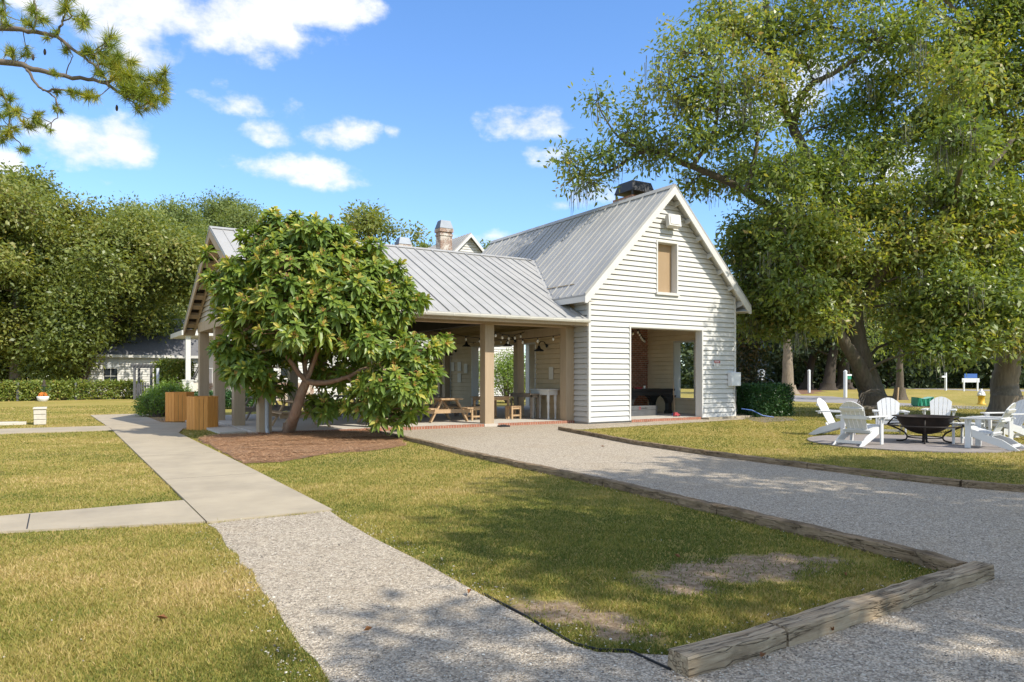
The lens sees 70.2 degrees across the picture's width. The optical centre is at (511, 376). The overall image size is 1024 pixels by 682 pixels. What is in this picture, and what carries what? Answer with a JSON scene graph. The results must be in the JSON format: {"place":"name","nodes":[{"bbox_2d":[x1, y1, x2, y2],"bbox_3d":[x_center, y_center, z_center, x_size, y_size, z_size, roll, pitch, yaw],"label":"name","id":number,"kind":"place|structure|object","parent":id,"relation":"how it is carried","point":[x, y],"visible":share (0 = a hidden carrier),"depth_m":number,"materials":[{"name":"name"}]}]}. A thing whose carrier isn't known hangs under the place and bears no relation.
{"place":"outdoors","nodes":[
{"label":"outdoors","id":0,"kind":"place"},
{"bbox_2d":[0,426,111,433],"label":"path","id":1,"kind":"structure","parent":0,"point":[53,429],"depth_m":21.58,"materials":[{"name":"concrete"}]},
{"bbox_2d":[0,500,204,533],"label":"path","id":2,"kind":"structure","parent":0,"point":[163,513],"depth_m":8.03,"materials":[{"name":"concrete"}]},
{"bbox_2d":[156,368,158,383],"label":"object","id":3,"kind":"object","parent":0,"point":[157,373],"visible":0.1,"depth_m":47.43,"materials":[{"name":"glass"}]},
{"bbox_2d":[91,414,331,523],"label":"path","id":4,"kind":"structure","parent":0,"point":[214,496],"depth_m":11.29,"materials":[{"name":"concrete"}]},
{"bbox_2d":[0,378,1023,681],"bbox_3d":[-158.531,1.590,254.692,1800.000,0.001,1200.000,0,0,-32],"label":"ground","id":5,"kind":"structure","parent":0,"point":[954,396],"depth_m":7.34,"materials":[{"name":"plant"}]},
{"bbox_2d":[0,378,24,400],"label":"garden hedge","id":6,"kind":"object","parent":5,"relation":"on","point":[6,386],"visible":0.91,"depth_m":47.12,"materials":[{"name":"green plant"}]},
{"bbox_2d":[0,421,26,424],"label":"kerb","id":7,"kind":"structure","parent":5,"relation":"on","point":[13,423],"depth_m":23.88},
{"bbox_2d":[33,407,46,424],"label":"masonry pier","id":8,"kind":"structure","parent":5,"relation":"on","point":[39,413],"depth_m":24.00,"materials":[{"name":"stone"}]},
{"bbox_2d":[37,385,50,401],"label":"flower pot","id":9,"kind":"object","parent":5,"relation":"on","point":[42,396],"visible":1,"depth_m":46.78,"materials":[{"name":"white ceramic"}]},
{"bbox_2d":[17,376,81,400],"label":"garden hedge","id":10,"kind":"object","parent":5,"relation":"on","point":[32,389],"visible":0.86,"depth_m":48.60,"materials":[{"name":"green plant"}]},
{"bbox_2d":[0,381,137,400],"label":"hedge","id":11,"kind":"object","parent":5,"relation":"on","point":[17,395],"visible":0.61,"depth_m":49.41,"materials":[{"name":"green plant"}]},
{"bbox_2d":[0,158,168,395],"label":"oak tree","id":12,"kind":"object","parent":5,"relation":"on","point":[26,200],"visible":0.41,"depth_m":54.96,"materials":[{"name":"green plant"}]},
{"bbox_2d":[0,0,176,156],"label":"pine tree","id":13,"kind":"object","parent":5,"relation":"on","point":[127,79],"visible":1,"depth_m":8.94,"materials":[{"name":"green plant"}]},
{"bbox_2d":[0,197,207,396],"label":"oak tree","id":14,"kind":"object","parent":5,"relation":"on","point":[171,249],"visible":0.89,"depth_m":54.76,"materials":[{"name":"green plant"}]},
{"bbox_2d":[74,378,146,399],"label":"garden hedge","id":15,"kind":"object","parent":5,"relation":"on","point":[118,387],"visible":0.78,"depth_m":51.13,"materials":[{"name":"green plant"}]},
{"bbox_2d":[83,318,197,394],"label":"garage house","id":16,"kind":"structure","parent":5,"relation":"on","point":[118,366],"depth_m":59.99,"materials":[{"name":"white paint"}]},
{"bbox_2d":[103,368,118,380],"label":"window","id":17,"kind":"structure","parent":16,"relation":"in","point":[112,373],"depth_m":58.72,"materials":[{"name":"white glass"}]},
{"bbox_2d":[131,364,155,399],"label":"garden arbor","id":18,"kind":"object","parent":5,"relation":"on","point":[139,366],"visible":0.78,"depth_m":50.67,"materials":[{"name":"grey wood"}]},
{"bbox_2d":[136,382,149,398],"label":"garden gate","id":19,"kind":"structure","parent":18,"relation":"attached to","point":[143,385],"depth_m":50.79,"materials":[{"name":"grey wood"}]},
{"bbox_2d":[104,191,189,318],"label":"oak tree","id":20,"kind":"object","parent":5,"relation":"on","point":[146,208],"visible":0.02,"depth_m":84.96,"materials":[{"name":"green plant"}]},
{"bbox_2d":[147,415,184,422],"bbox_3d":[-12.455,1.578,26.623,1.813,0.001,7.682,0,0,-32],"label":"mulch bed","id":21,"kind":"object","parent":5,"relation":"on","point":[160,420],"visible":0.23,"depth_m":26.86,"materials":[{"name":"brown wood"}]},
{"bbox_2d":[131,382,190,416],"bbox_3d":[-14.324,0.897,29.858,2.442,1.425,3.398,0,0,-32],"label":"shrub","id":22,"kind":"object","parent":21,"relation":"on","point":[151,402],"visible":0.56,"depth_m":28.65,"materials":[{"name":"green plant"}]},
{"bbox_2d":[165,392,193,421],"bbox_3d":[-11.793,1.052,25.837,0.924,1.020,0.924,0,0,18],"label":"litter bin","id":23,"kind":"object","parent":21,"relation":"on","point":[175,406],"visible":0.77,"depth_m":25.41,"materials":[{"name":"orange wood"}]},
{"bbox_2d":[145,375,197,391],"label":"shrub","id":24,"kind":"object","parent":5,"relation":"on","point":[181,383],"visible":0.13,"depth_m":41.95,"materials":[{"name":"green plant"}]},
{"bbox_2d":[149,355,197,386],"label":"tall hedge","id":25,"kind":"object","parent":5,"relation":"on","point":[172,368],"visible":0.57,"depth_m":48.23,"materials":[{"name":"green plant"}]},
{"bbox_2d":[144,192,216,308],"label":"oak tree","id":26,"kind":"object","parent":5,"relation":"on","point":[185,213],"visible":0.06,"depth_m":95.16,"materials":[{"name":"green plant"}]},
{"bbox_2d":[186,396,217,429],"bbox_3d":[-9.410,1.090,22.146,0.868,1.000,0.868,0,0,-18],"label":"litter bin","id":27,"kind":"object","parent":5,"relation":"on","point":[201,412],"visible":0.87,"depth_m":21.78,"materials":[{"name":"orange wood"}]},
{"bbox_2d":[184,420,245,433],"bbox_3d":[-10.127,1.555,24.028,0.700,0.070,9.100,0,0,-32],"label":"concrete apron","id":28,"kind":"object","parent":5,"relation":"on","point":[222,428],"visible":0.29,"depth_m":20.97,"materials":[{"name":"concrete"}]},
{"bbox_2d":[187,389,255,408],"bbox_3d":[-14.499,1.098,35.514,4.769,1.127,1.470,0,0,-44],"label":"hedge","id":29,"kind":"object","parent":5,"relation":"on","point":[228,399],"visible":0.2,"depth_m":35.59,"materials":[{"name":"green plant"}]},
{"bbox_2d":[183,185,267,228],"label":"oak tree","id":30,"kind":"object","parent":5,"relation":"on","point":[225,212],"visible":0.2,"depth_m":107.06,"materials":[{"name":"green plant"}]},
{"bbox_2d":[196,428,405,462],"bbox_3d":[-4.589,1.545,17.557,5.131,0.070,7.196,0,0,-32],"label":"mulch bed","id":31,"kind":"object","parent":5,"relation":"on","point":[254,456],"visible":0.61,"depth_m":16.64,"materials":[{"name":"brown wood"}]},
{"bbox_2d":[196,206,456,436],"bbox_3d":[-4.735,-1.392,18.957,6.686,6.151,4.598,0,0,1],"label":"loquat tree","id":32,"kind":"object","parent":31,"relation":"on","point":[335,275],"visible":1,"depth_m":18.04,"materials":[{"name":"green plant"}]},
{"bbox_2d":[170,220,512,399],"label":"house","id":33,"kind":"structure","parent":5,"relation":"on","point":[444,231],"depth_m":56.08,"materials":[{"name":"white paint"}]},
{"bbox_2d":[279,360,287,378],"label":"window","id":34,"kind":"structure","parent":33,"relation":"in","point":[282,372],"depth_m":49.19,"materials":[{"name":"white glass"}]},
{"bbox_2d":[333,198,431,244],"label":"oak tree","id":35,"kind":"object","parent":5,"relation":"on","point":[373,224],"visible":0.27,"depth_m":85.99,"materials":[{"name":"green plant"}]},
{"bbox_2d":[389,433,423,444],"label":"landscape timber","id":36,"kind":"object","parent":5,"relation":"on","point":[412,439],"visible":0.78,"depth_m":17.82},
{"bbox_2d":[412,236,435,247],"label":"oak tree","id":37,"kind":"object","parent":5,"relation":"on","point":[422,245],"depth_m":99.58,"materials":[{"name":"green plant"}]},
{"bbox_2d":[423,440,462,453],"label":"landscape timber","id":38,"kind":"object","parent":5,"relation":"on","point":[442,446],"visible":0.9,"depth_m":15.88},
{"bbox_2d":[183,180,751,433],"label":"picnic pavilion","id":39,"kind":"structure","parent":5,"relation":"on","point":[594,288],"depth_m":26.22,"materials":[{"name":"white paint"}]},
{"bbox_2d":[245,396,290,420],"bbox_3d":[-8.878,1.104,25.806,1.580,0.787,1.840,0,0,-32],"label":"picnic table","id":40,"kind":"object","parent":39,"relation":"on","point":[277,406],"visible":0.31,"depth_m":25.36,"materials":[{"name":"brown wood"}]},
{"bbox_2d":[272,400,330,427],"bbox_3d":[-6.352,1.104,21.842,1.580,0.787,1.840,0,0,-32],"label":"picnic table","id":41,"kind":"object","parent":39,"relation":"on","point":[280,414],"visible":0.18,"depth_m":21.57,"materials":[{"name":"brown wood"}]},
{"bbox_2d":[423,403,460,417],"bbox_3d":[-2.632,1.260,27.220,1.500,0.480,0.374,0,0,-35],"label":"bench","id":42,"kind":"object","parent":39,"relation":"on","point":[454,404],"visible":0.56,"depth_m":27.09,"materials":[{"name":"brown wood"}]},
{"bbox_2d":[417,397,473,422],"bbox_3d":[-2.435,1.104,24.634,1.580,0.787,1.840,0,0,-32],"label":"picnic table","id":43,"kind":"object","parent":39,"relation":"on","point":[446,409],"visible":0.74,"depth_m":24.16,"materials":[{"name":"brown wood"}]},
{"bbox_2d":[465,406,479,420],"bbox_3d":[-1.321,1.265,25.209,0.460,0.470,0.392,0,0,-38],"label":"stool","id":44,"kind":"object","parent":39,"relation":"on","point":[474,416],"visible":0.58,"depth_m":25.18,"materials":[{"name":"brown wood"}]},
{"bbox_2d":[470,396,511,418],"bbox_3d":[-0.742,1.100,25.982,1.150,0.800,0.994,0,0,-38],"label":"square table","id":45,"kind":"object","parent":39,"relation":"on","point":[496,398],"visible":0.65,"depth_m":25.93,"materials":[{"name":"brown wood"}]},
{"bbox_2d":[476,331,524,343],"bbox_3d":[-0.366,-1.514,27.250,1.873,0.453,7.257,0,0,-7],"label":"string light","id":46,"kind":"object","parent":39,"relation":"hanging from","point":[495,335],"visible":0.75,"depth_m":25.82,"materials":[{"name":"black"}]},
{"bbox_2d":[444,332,559,343],"bbox_3d":[-1.543,-1.448,28.310,2.319,0.544,8.710,0,0,-32],"label":"string light","id":47,"kind":"object","parent":39,"relation":"hanging from","point":[507,339],"visible":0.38,"depth_m":26.29,"materials":[{"name":"black"}]},
{"bbox_2d":[505,405,521,418],"bbox_3d":[0.048,1.265,25.943,0.460,0.470,0.392,0,0,-38],"label":"stool","id":48,"kind":"object","parent":39,"relation":"on","point":[514,407],"visible":1,"depth_m":25.91,"materials":[{"name":"brown wood"}]},
{"bbox_2d":[507,393,539,418],"bbox_3d":[0.451,1.050,26.430,0.500,0.900,1.544,0,0,-32],"label":"bar table","id":49,"kind":"object","parent":39,"relation":"on","point":[518,395],"visible":0.94,"depth_m":26.00,"materials":[{"name":"grey wood"}]},
{"bbox_2d":[534,341,547,350],"bbox_3d":[1.052,-1.106,26.237,0.546,0.373,0.379,0,0,-10],"label":"wall lamp","id":50,"kind":"object","parent":39,"relation":"attached to","point":[539,348],"visible":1,"depth_m":26.17,"materials":[{"name":"metal"}]},
{"bbox_2d":[529,388,559,419],"bbox_3d":[1.145,0.965,25.979,0.500,1.070,1.240,0,0,-32],"label":"console table","id":51,"kind":"object","parent":39,"relation":"on","point":[548,392],"visible":0.91,"depth_m":25.62,"materials":[{"name":"wood"}]},
{"bbox_2d":[549,367,552,379],"bbox_3d":[1.402,-0.125,26.180,0.004,0.450,0.270,0,0,-32],"label":"notice","id":52,"kind":"object","parent":39,"relation":"attached to","point":[550,373],"visible":1,"depth_m":26.18,"materials":[{"name":"paper"}]},
{"bbox_2d":[632,329,645,342],"bbox_3d":[4.787,-1.665,28.559,0.455,0.410,7.089,0,0,21],"label":"string light","id":53,"kind":"object","parent":39,"relation":"hanging from","point":[641,337],"visible":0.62,"depth_m":29.20,"materials":[{"name":"black"}]},
{"bbox_2d":[631,405,656,415],"bbox_3d":[4.976,1.310,28.055,1.340,0.380,0.433,0,0,-32],"label":"metal case","id":54,"kind":"object","parent":39,"relation":"on","point":[646,410],"visible":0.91,"depth_m":27.90,"materials":[{"name":"silver"}]},
{"bbox_2d":[631,388,675,413],"bbox_3d":[5.238,0.990,29.527,2.740,1.020,1.300,0,0,-32],"label":"game table","id":55,"kind":"object","parent":39,"relation":"on","point":[652,395],"visible":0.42,"depth_m":29.49,"materials":[{"name":"black paint"}]},
{"bbox_2d":[655,244,679,295],"bbox_3d":[5.537,-3.860,26.303,1.120,1.860,0.350,0,0,-32],"label":"loft window","id":56,"kind":"structure","parent":39,"relation":"in","point":[664,251],"depth_m":26.45,"materials":[{"name":"brown wood"}]},
{"bbox_2d":[728,372,740,409],"bbox_3d":[8.536,0.591,27.928,0.530,1.523,0.200,0,0,-32],"label":"meter box","id":57,"kind":"object","parent":39,"relation":"attached to","point":[734,378],"visible":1,"depth_m":27.84,"materials":[{"name":"white paint"}]},
{"bbox_2d":[731,373,740,385],"bbox_3d":[8.581,0.090,27.856,0.520,0.500,0.029,0,0,-32],"label":"door","id":58,"kind":"structure","parent":57,"relation":"in","point":[735,377],"depth_m":27.85,"materials":[{"name":"white paint"}]},
{"bbox_2d":[479,239,490,248],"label":"oak tree","id":59,"kind":"object","parent":5,"relation":"on","point":[486,246],"visible":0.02,"depth_m":109.53,"materials":[{"name":"green plant"}]},
{"bbox_2d":[494,348,525,402],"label":"shrub","id":60,"kind":"object","parent":5,"relation":"on","point":[506,376],"visible":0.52,"depth_m":43.36,"materials":[{"name":"green plant"}]},
{"bbox_2d":[518,462,607,485],"bbox_3d":[0.773,1.547,11.654,0.163,0.134,2.484,0,0,-29],"label":"landscape timber","id":61,"kind":"object","parent":5,"relation":"on","point":[576,476],"visible":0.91,"depth_m":11.46,"materials":[{"name":"wood"}]},
{"bbox_2d":[482,592,670,670],"bbox_3d":[0.267,1.586,4.572,0.178,0.030,1.748,0,0,-39],"label":"lawn edging","id":62,"kind":"object","parent":5,"relation":"on","point":[595,648],"visible":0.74,"depth_m":4.29,"materials":[{"name":"black"}]},
{"bbox_2d":[634,441,709,454],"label":"landscape timber","id":63,"kind":"object","parent":5,"relation":"on","point":[674,448],"visible":0.89,"depth_m":15.68,"materials":[{"name":"wood"}]},
{"bbox_2d":[701,414,754,419],"bbox_3d":[8.384,1.552,28.541,3.600,0.075,1.600,0,0,-32],"label":"concrete apron","id":64,"kind":"object","parent":5,"relation":"on","point":[736,416],"visible":0.35,"depth_m":27.73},
{"bbox_2d":[736,314,779,383],"bbox_3d":[10.680,-1.201,33.332,3.053,5.597,3.030,0,0,-32],"label":"magnolia","id":65,"kind":"object","parent":5,"relation":"on","point":[748,358],"visible":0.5,"depth_m":32.81,"materials":[{"name":"green plant"}]},
{"bbox_2d":[736,381,795,416],"bbox_3d":[10.129,0.879,29.436,2.429,1.494,1.701,0,0,-26],"label":"boxwood hedge","id":66,"kind":"object","parent":5,"relation":"on","point":[757,397],"visible":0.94,"depth_m":28.90,"materials":[{"name":"green plant"}]},
{"bbox_2d":[746,416,793,421],"bbox_3d":[9.720,1.582,27.464,1.971,0.001,4.753,0,0,4],"label":"mulch bed","id":67,"kind":"object","parent":5,"relation":"on","point":[772,419],"visible":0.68,"depth_m":27.25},
{"bbox_2d":[537,0,1023,418],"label":"hickory tree","id":68,"kind":"object","parent":5,"relation":"on","point":[791,254],"visible":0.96,"depth_m":27.91,"materials":[{"name":"green plant"}]},
{"bbox_2d":[728,222,834,393],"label":"pine tree","id":69,"kind":"object","parent":5,"relation":"on","point":[787,371],"depth_m":65.63,"materials":[{"name":"brown plant"}]},
{"bbox_2d":[717,505,919,563],"bbox_3d":[2.941,1.543,7.295,0.163,0.142,2.425,0,0,-25],"label":"landscape timber","id":70,"kind":"object","parent":5,"relation":"on","point":[895,551],"visible":0.91,"depth_m":7.04,"materials":[{"name":"wood"}]},
{"bbox_2d":[809,398,859,434],"bbox_3d":[8.715,1.083,19.790,0.890,1.005,1.100,0,0,-44],"label":"adirondack chair","id":71,"kind":"object","parent":5,"relation":"on","point":[830,423],"visible":0.67,"depth_m":19.72,"materials":[{"name":"wood"}]},
{"bbox_2d":[843,370,851,397],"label":"road post","id":72,"kind":"object","parent":5,"relation":"on","point":[846,376],"visible":1,"depth_m":55.60,"materials":[{"name":"white paint"}]},
{"bbox_2d":[681,262,1023,388],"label":"woods","id":73,"kind":"object","parent":5,"relation":"on","point":[954,379],"visible":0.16,"depth_m":98.70,"materials":[{"name":"green plant"}]},
{"bbox_2d":[857,389,883,415],"bbox_3d":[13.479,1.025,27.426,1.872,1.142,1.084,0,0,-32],"label":"chair","id":74,"kind":"object","parent":5,"relation":"on","point":[868,410],"visible":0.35,"depth_m":27.34,"materials":[{"name":"brown wood"}]},
{"bbox_2d":[807,463,961,486],"bbox_3d":[5.806,1.548,11.522,0.153,0.132,2.463,0,0,-33],"label":"landscape timber","id":75,"kind":"object","parent":5,"relation":"on","point":[901,476],"visible":0.9,"depth_m":11.33,"materials":[{"name":"wood"}]},
{"bbox_2d":[762,0,1023,416],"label":"hickory tree","id":76,"kind":"object","parent":5,"relation":"on","point":[999,324],"visible":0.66,"depth_m":27.92,"materials":[{"name":"green plant"}]},
{"bbox_2d":[864,272,923,399],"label":"oak tree","id":77,"kind":"object","parent":5,"relation":"on","point":[900,382],"visible":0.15,"depth_m":49.76,"materials":[{"name":"green plant"}]},
{"bbox_2d":[876,289,927,387],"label":"oak tree","id":78,"kind":"object","parent":5,"relation":"on","point":[886,384],"visible":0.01,"depth_m":99.58,"materials":[{"name":"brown plant"}]},
{"bbox_2d":[921,397,956,429],"bbox_3d":[12.309,1.083,20.938,0.890,1.005,1.100,0,0,35],"label":"adirondack chair","id":79,"kind":"object","parent":5,"relation":"on","point":[944,405],"visible":0.64,"depth_m":21.10,"materials":[{"name":"wood"}]},
{"bbox_2d":[941,373,946,390],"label":"road post","id":80,"kind":"object","parent":5,"relation":"on","point":[945,381],"visible":0.97,"depth_m":83.39,"materials":[{"name":"white paint"}]},
{"bbox_2d":[962,374,979,390],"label":"sign frame","id":81,"kind":"object","parent":5,"relation":"on","point":[970,378],"visible":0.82,"depth_m":79.96,"materials":[{"name":"white paint"}]},
{"bbox_2d":[976,389,985,404],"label":"fire hydrant","id":82,"kind":"object","parent":5,"relation":"on","point":[981,395],"visible":1,"depth_m":41.59,"materials":[{"name":"yellow metal"}]},
{"bbox_2d":[968,416,1004,435],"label":"side table","id":83,"kind":"object","parent":5,"relation":"on","point":[990,426],"visible":0.24,"depth_m":18.82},
{"bbox_2d":[980,399,1023,438],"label":"adirondack chair","id":84,"kind":"object","parent":5,"relation":"on","point":[1014,425],"visible":0.75,"depth_m":18.52,"materials":[{"name":"wood"}]},
{"bbox_2d":[0,0,1023,376],"label":"sky","id":85,"kind":"structure","parent":0,"point":[434,111],"materials":[{"name":"blue"}]},
{"bbox_2d":[3,418,1023,681],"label":"gravel","id":86,"kind":"structure","parent":0,"point":[551,445],"depth_m":5.45,"materials":[{"name":"gravel"}]},
{"bbox_2d":[460,449,522,467],"bbox_3d":[-0.415,1.549,13.823,0.164,0.130,2.432,0,0,-28],"label":"landscape timber","id":87,"kind":"object","parent":86,"relation":"on","point":[495,459],"visible":0.88,"depth_m":13.65,"materials":[{"name":"wood"}]},
{"bbox_2d":[558,427,592,435],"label":"landscape timber","id":88,"kind":"object","parent":86,"relation":"on","point":[581,432],"visible":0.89,"depth_m":20.37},
{"bbox_2d":[592,433,638,444],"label":"landscape timber","id":89,"kind":"object","parent":86,"relation":"on","point":[615,438],"visible":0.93,"depth_m":18.02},
{"bbox_2d":[603,479,724,514],"bbox_3d":[1.897,1.545,9.478,0.165,0.138,2.384,0,0,-26],"label":"landscape timber","id":90,"kind":"object","parent":86,"relation":"on","point":[685,501],"visible":0.91,"depth_m":9.25,"materials":[{"name":"wood"}]},
{"bbox_2d":[668,623,786,677],"bbox_3d":[1.223,1.543,4.101,0.796,0.142,0.177,0,0,-32],"label":"landscape timber","id":91,"kind":"object","parent":86,"relation":"on","point":[691,660],"visible":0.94,"depth_m":4.01,"materials":[{"name":"wood"}]},
{"bbox_2d":[705,451,808,468],"bbox_3d":[4.543,1.548,13.636,0.155,0.132,2.433,0,0,-29],"label":"landscape timber","id":92,"kind":"object","parent":86,"relation":"on","point":[791,463],"visible":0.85,"depth_m":13.47,"materials":[{"name":"wood"}]},
{"bbox_2d":[767,561,994,646],"bbox_3d":[2.655,1.538,5.044,2.585,0.151,0.178,0,0,-34],"label":"landscape timber","id":93,"kind":"object","parent":86,"relation":"on","point":[820,621],"visible":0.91,"depth_m":4.84,"materials":[{"name":"wood"}]},
{"bbox_2d":[913,550,967,570],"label":"landscape timber","id":94,"kind":"object","parent":86,"relation":"on","point":[932,560],"visible":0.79,"depth_m":5.98,"materials":[{"name":"wood"}]},
{"bbox_2d":[962,480,1023,491],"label":"landscape timber","id":95,"kind":"object","parent":86,"relation":"on","point":[992,486],"visible":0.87,"depth_m":10.20,"materials":[{"name":"wood"}]},
{"bbox_2d":[794,388,825,394],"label":"straw ground","id":96,"kind":"structure","parent":0,"point":[804,391],"depth_m":78.19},
{"bbox_2d":[747,332,845,388],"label":"oak tree","id":97,"kind":"object","parent":96,"relation":"on","point":[810,366],"visible":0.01,"depth_m":91.78,"materials":[{"name":"green plant"}]},
{"bbox_2d":[807,370,810,392],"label":"road post","id":98,"kind":"object","parent":96,"relation":"on","point":[809,381],"visible":1,"depth_m":72.28,"materials":[{"name":"white paint"}]},
{"bbox_2d":[771,278,894,389],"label":"oak tree","id":99,"kind":"object","parent":96,"relation":"on","point":[834,351],"visible":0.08,"depth_m":85.98,"materials":[{"name":"green plant"}]},
{"bbox_2d":[810,286,895,389],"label":"oak tree","id":100,"kind":"object","parent":96,"relation":"on","point":[840,370],"visible":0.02,"depth_m":91.39,"materials":[{"name":"green plant"}]},
{"bbox_2d":[791,395,985,408],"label":"road","id":101,"kind":"structure","parent":0,"point":[827,399],"depth_m":49.59,"materials":[{"name":"asphalt"}]},
{"bbox_2d":[911,397,933,406],"bbox_3d":[21.863,1.328,38.757,0.860,0.525,0.712,0,0,0],"label":"covered cart","id":102,"kind":"object","parent":101,"relation":"on","point":[919,402],"visible":0.84,"depth_m":38.46,"materials":[{"name":"green fabric"}]},
{"bbox_2d":[807,434,1023,452],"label":"patio","id":103,"kind":"structure","parent":0,"point":[916,444],"depth_m":16.76,"materials":[{"name":"concrete"}]},
{"bbox_2d":[832,401,887,446],"bbox_3d":[7.971,1.058,16.773,1.100,1.005,0.890,0,0,-38],"label":"adirondack chair","id":104,"kind":"object","parent":103,"relation":"on","point":[853,417],"visible":1,"depth_m":16.67,"materials":[{"name":"wood"}]},
{"bbox_2d":[872,398,909,434],"bbox_3d":[10.359,1.083,19.989,0.890,1.005,1.100,0,0,22],"label":"adirondack chair","id":105,"kind":"object","parent":103,"relation":"on","point":[885,404],"visible":0.59,"depth_m":20.14,"materials":[{"name":"wood"}]},
{"bbox_2d":[887,414,964,443],"bbox_3d":[9.845,1.246,17.363,1.632,0.628,1.632,0,0,-32],"label":"fire pit","id":106,"kind":"object","parent":103,"relation":"on","point":[924,425],"visible":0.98,"depth_m":17.05,"materials":[{"name":"metal"}]},
{"bbox_2d":[949,422,982,444],"bbox_3d":[10.501,1.312,16.824,0.500,0.495,0.500,0,0,-32],"label":"side table","id":107,"kind":"object","parent":103,"relation":"on","point":[954,424],"visible":0.63,"depth_m":16.88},
{"bbox_2d":[959,403,1023,450],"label":"adirondack chair","id":108,"kind":"object","parent":103,"relation":"on","point":[979,434],"visible":1,"depth_m":15.85,"materials":[{"name":"wood"}]},
{"bbox_2d":[906,388,1023,390],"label":"road","id":109,"kind":"structure","parent":0,"point":[958,389],"depth_m":90.33,"materials":[{"name":"asphalt"}]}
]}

